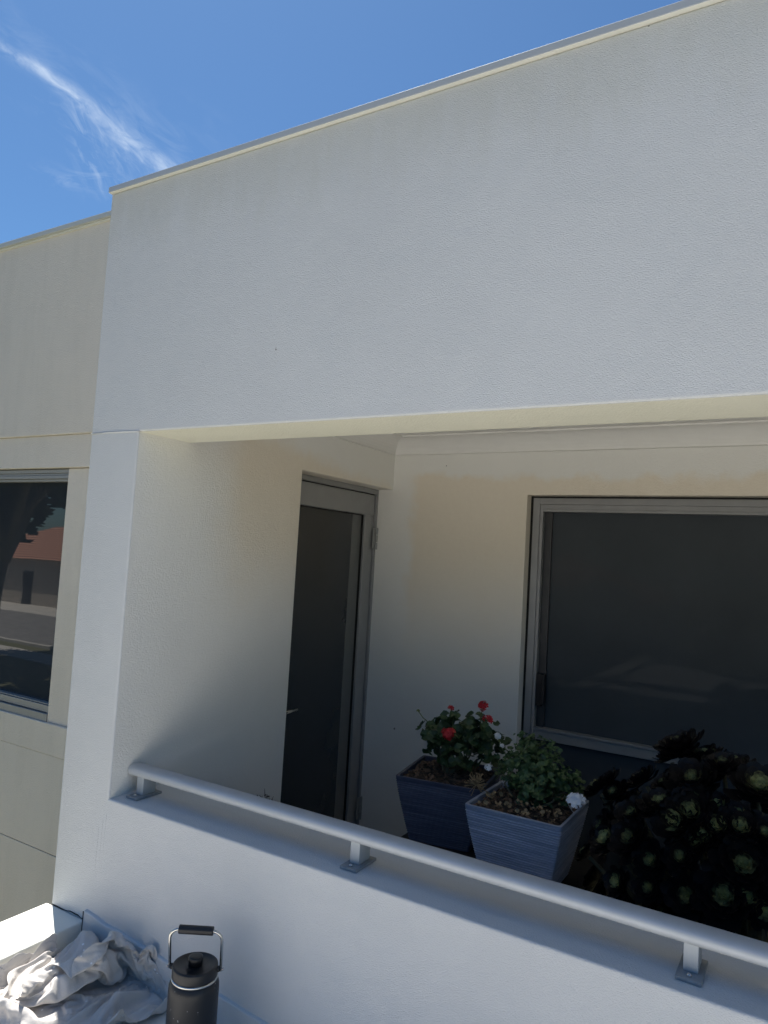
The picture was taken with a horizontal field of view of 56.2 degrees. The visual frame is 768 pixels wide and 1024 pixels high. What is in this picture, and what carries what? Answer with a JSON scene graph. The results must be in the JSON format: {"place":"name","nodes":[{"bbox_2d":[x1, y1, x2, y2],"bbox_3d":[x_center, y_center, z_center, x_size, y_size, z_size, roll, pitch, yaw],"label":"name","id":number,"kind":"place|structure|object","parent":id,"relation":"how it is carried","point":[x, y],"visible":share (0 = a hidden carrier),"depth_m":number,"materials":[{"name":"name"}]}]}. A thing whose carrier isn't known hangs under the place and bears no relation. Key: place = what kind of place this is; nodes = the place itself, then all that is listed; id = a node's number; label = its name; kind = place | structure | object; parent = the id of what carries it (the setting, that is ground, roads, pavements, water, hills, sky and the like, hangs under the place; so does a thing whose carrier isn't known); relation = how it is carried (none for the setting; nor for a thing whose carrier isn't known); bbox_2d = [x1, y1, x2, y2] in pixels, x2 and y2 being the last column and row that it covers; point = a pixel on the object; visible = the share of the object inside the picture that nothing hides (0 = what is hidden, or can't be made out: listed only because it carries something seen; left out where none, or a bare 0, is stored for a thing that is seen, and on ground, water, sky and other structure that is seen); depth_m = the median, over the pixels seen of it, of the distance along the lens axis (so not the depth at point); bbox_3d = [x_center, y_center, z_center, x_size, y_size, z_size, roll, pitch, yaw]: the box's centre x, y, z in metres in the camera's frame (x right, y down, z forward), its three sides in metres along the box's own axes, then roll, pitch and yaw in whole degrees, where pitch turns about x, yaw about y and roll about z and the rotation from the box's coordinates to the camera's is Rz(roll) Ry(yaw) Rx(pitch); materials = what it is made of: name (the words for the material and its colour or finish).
{"place":"outdoors","nodes":[
{"label":"outdoors","id":0,"kind":"place"},
{"bbox_2d":[0,0,681,243],"label":"sky","id":1,"kind":"structure","parent":0,"point":[96,96],"materials":[{"name":"blue"}]},
{"bbox_2d":[401,833,606,892],"bbox_3d":[0.414,1.645,2.822,0.802,0.597,0.602,1,-4,31],"label":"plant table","id":2,"kind":"object","parent":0,"point":[577,873],"visible":0.11,"depth_m":2.79,"materials":[{"name":"black"}]},
{"bbox_2d":[396,701,511,851],"bbox_3d":[0.315,1.060,3.000,0.431,0.574,0.372,2,-4,22],"label":"potted geranium","id":3,"kind":"object","parent":2,"relation":"on","point":[434,793],"visible":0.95,"depth_m":2.90,"materials":[{"name":"blue ceramic"}]},
{"bbox_2d":[465,730,588,882],"bbox_3d":[0.541,1.087,2.645,0.472,0.488,0.360,1,-4,31],"label":"potted geranium","id":4,"kind":"object","parent":2,"relation":"on","point":[522,820],"visible":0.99,"depth_m":2.57,"materials":[{"name":"blue ceramic"}]},
{"label":"ground","id":5,"kind":"structure","parent":0,"visible":0},
{"bbox_2d":[52,0,767,1023],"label":"house","id":6,"kind":"structure","parent":5,"relation":"on","point":[432,400],"depth_m":2.26,"materials":[{"name":"paint"}]},
{"bbox_2d":[0,211,110,921],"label":"house wing","id":7,"kind":"structure","parent":6,"relation":"attached to","point":[52,284],"depth_m":3.79,"materials":[{"name":"white paint"}]},
{"bbox_2d":[0,469,68,721],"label":"window","id":8,"kind":"structure","parent":7,"relation":"in","point":[32,502],"depth_m":3.88,"materials":[{"name":"glass"}]},
{"bbox_2d":[280,474,378,824],"bbox_3d":[-0.320,0.888,3.478,0.103,2.100,0.890,1,-4,31],"label":"door","id":9,"kind":"structure","parent":6,"relation":"in","point":[338,530],"depth_m":3.61,"materials":[{"name":"glass"}]},
{"bbox_2d":[126,762,767,986],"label":"handrail","id":10,"kind":"object","parent":6,"relation":"on","point":[695,937],"visible":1,"depth_m":1.75,"materials":[{"name":"silver metal"}]},
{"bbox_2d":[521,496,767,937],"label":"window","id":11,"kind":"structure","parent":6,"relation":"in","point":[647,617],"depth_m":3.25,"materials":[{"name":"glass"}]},
{"bbox_2d":[575,728,767,942],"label":"succulent","id":12,"kind":"object","parent":6,"relation":"on","point":[689,810],"visible":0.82,"depth_m":2.15,"materials":[{"name":"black plant"}]},
{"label":"roof base","id":13,"kind":"structure","parent":5,"relation":"on","visible":0},
{"bbox_2d":[0,903,81,964],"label":"curb","id":14,"kind":"structure","parent":13,"relation":"on","point":[31,930],"depth_m":2.28,"materials":[{"name":"white concrete"}]},
{"bbox_2d":[121,1011,165,1023],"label":"roof deck","id":15,"kind":"structure","parent":13,"relation":"on","point":[156,1019],"depth_m":2.04,"materials":[{"name":"white"}]},
{"bbox_2d":[0,930,168,1023],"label":"drop cloth","id":16,"kind":"object","parent":15,"relation":"on","point":[83,977],"visible":0.99,"depth_m":2.07,"materials":[{"name":"fabric"}]},
{"bbox_2d":[165,924,223,1023],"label":"water bottle","id":17,"kind":"object","parent":15,"relation":"on","point":[193,991],"visible":1,"depth_m":1.83,"materials":[{"name":"black paint"}]}
]}

